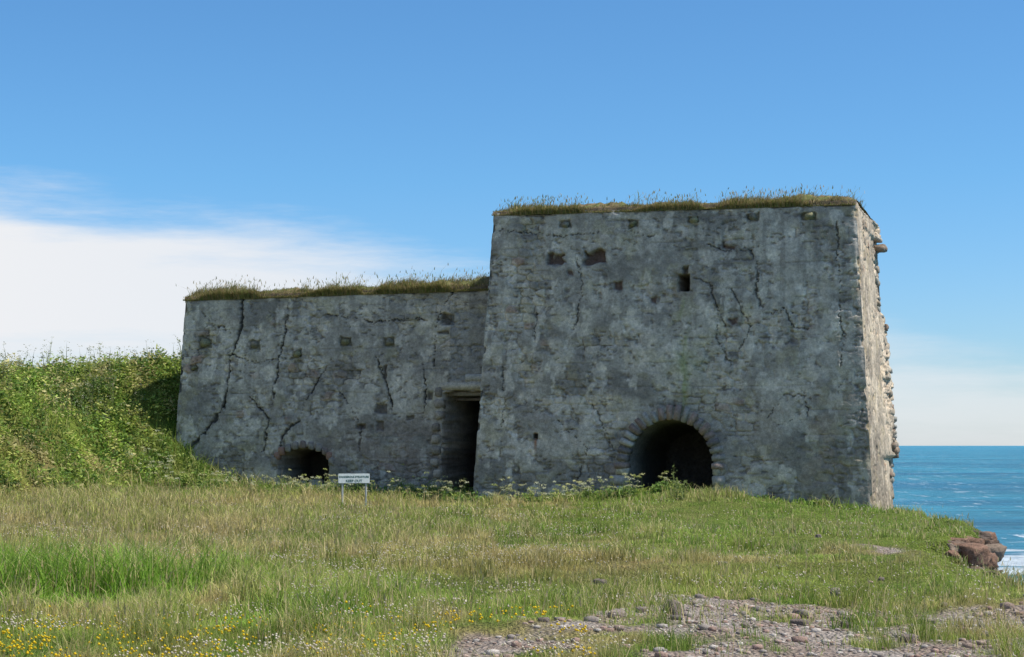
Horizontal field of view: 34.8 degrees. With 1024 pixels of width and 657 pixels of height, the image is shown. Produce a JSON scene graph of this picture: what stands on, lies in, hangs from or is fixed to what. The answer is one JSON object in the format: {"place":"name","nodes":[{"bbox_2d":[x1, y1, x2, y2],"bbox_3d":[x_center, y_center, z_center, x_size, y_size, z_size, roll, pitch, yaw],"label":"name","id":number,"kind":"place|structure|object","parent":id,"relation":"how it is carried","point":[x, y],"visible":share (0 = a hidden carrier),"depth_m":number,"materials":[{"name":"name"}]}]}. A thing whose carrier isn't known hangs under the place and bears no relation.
{"place":"outdoors","nodes":[
{"label":"outdoors","id":0,"kind":"place"},
{"bbox_2d":[0,360,1023,656],"bbox_3d":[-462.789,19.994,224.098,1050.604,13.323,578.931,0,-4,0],"label":"ground","id":1,"kind":"structure","parent":0,"point":[716,508],"depth_m":20.16,"materials":[{"name":"green plant"}]},
{"bbox_2d":[0,344,181,497],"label":"bank vegetation","id":2,"kind":"object","parent":1,"relation":"on","point":[16,398],"visible":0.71,"depth_m":45.33,"materials":[{"name":"green plant"}]},
{"bbox_2d":[0,336,181,425],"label":"tall weeds","id":3,"kind":"object","parent":1,"relation":"on","point":[89,385],"visible":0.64,"depth_m":48.04,"materials":[{"name":"green plant"}]},
{"bbox_2d":[0,601,595,656],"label":"yellow flowers","id":4,"kind":"object","parent":1,"relation":"on","point":[193,643],"visible":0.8,"depth_m":12.99,"materials":[{"name":"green plant"}]},
{"bbox_2d":[338,474,369,502],"bbox_3d":[-3.765,3.993,38.838,0.749,1.077,0.068,1,-4,-12],"label":"warning sign","id":5,"kind":"object","parent":1,"relation":"on","point":[353,478],"visible":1,"depth_m":38.84,"materials":[{"name":"white metal"}]},
{"bbox_2d":[107,423,679,502],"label":"cow parsley","id":6,"kind":"object","parent":1,"relation":"on","point":[327,484],"visible":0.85,"depth_m":43.60,"materials":[{"name":"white plant"}]},
{"bbox_2d":[54,375,875,509],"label":"wall foot weeds","id":7,"kind":"object","parent":1,"relation":"on","point":[657,489],"depth_m":45.47,"materials":[{"name":"green plant"}]},
{"bbox_2d":[0,359,1023,656],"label":"grass","id":8,"kind":"structure","parent":1,"relation":"on","point":[60,575],"depth_m":18.31,"materials":[{"name":"green plant"}]},
{"bbox_2d":[0,496,1023,656],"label":"clover flowers","id":9,"kind":"object","parent":1,"relation":"on","point":[414,634],"visible":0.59,"depth_m":16.59,"materials":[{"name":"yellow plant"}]},
{"bbox_2d":[176,184,899,509],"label":"limekiln ruin","id":10,"kind":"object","parent":1,"relation":"on","point":[739,342],"visible":0.84,"depth_m":42.73,"materials":[{"name":"stone"}]},
{"bbox_2d":[670,465,689,499],"bbox_3d":[3.917,3.635,38.468,0.484,0.941,0.936,0,-4,0],"label":"dock plant","id":11,"kind":"object","parent":1,"relation":"on","point":[677,487],"visible":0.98,"depth_m":38.33,"materials":[{"name":"green plant"}]},
{"bbox_2d":[365,581,1023,656],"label":"gravel stones","id":12,"kind":"object","parent":1,"relation":"on","point":[800,640],"visible":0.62,"depth_m":13.81,"materials":[{"name":"gravel"}]},
{"bbox_2d":[538,534,988,642],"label":"loose stones","id":13,"kind":"object","parent":1,"relation":"on","point":[800,622],"visible":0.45,"depth_m":14.92,"materials":[{"name":"grey stone"}]},
{"bbox_2d":[945,530,1008,578],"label":"cliff rocks","id":14,"kind":"object","parent":1,"relation":"on","point":[989,546],"visible":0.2,"depth_m":25.71,"materials":[{"name":"red stone"}]},
{"bbox_2d":[0,0,1023,445],"label":"sky","id":15,"kind":"structure","parent":0,"point":[150,149],"materials":[{"name":"blue"}]},
{"bbox_2d":[892,446,1023,584],"bbox_3d":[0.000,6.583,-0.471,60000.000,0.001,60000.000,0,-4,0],"label":"sea","id":16,"kind":"structure","parent":0,"point":[983,486],"depth_m":262.83,"materials":[{"name":"liquid"}]}
]}

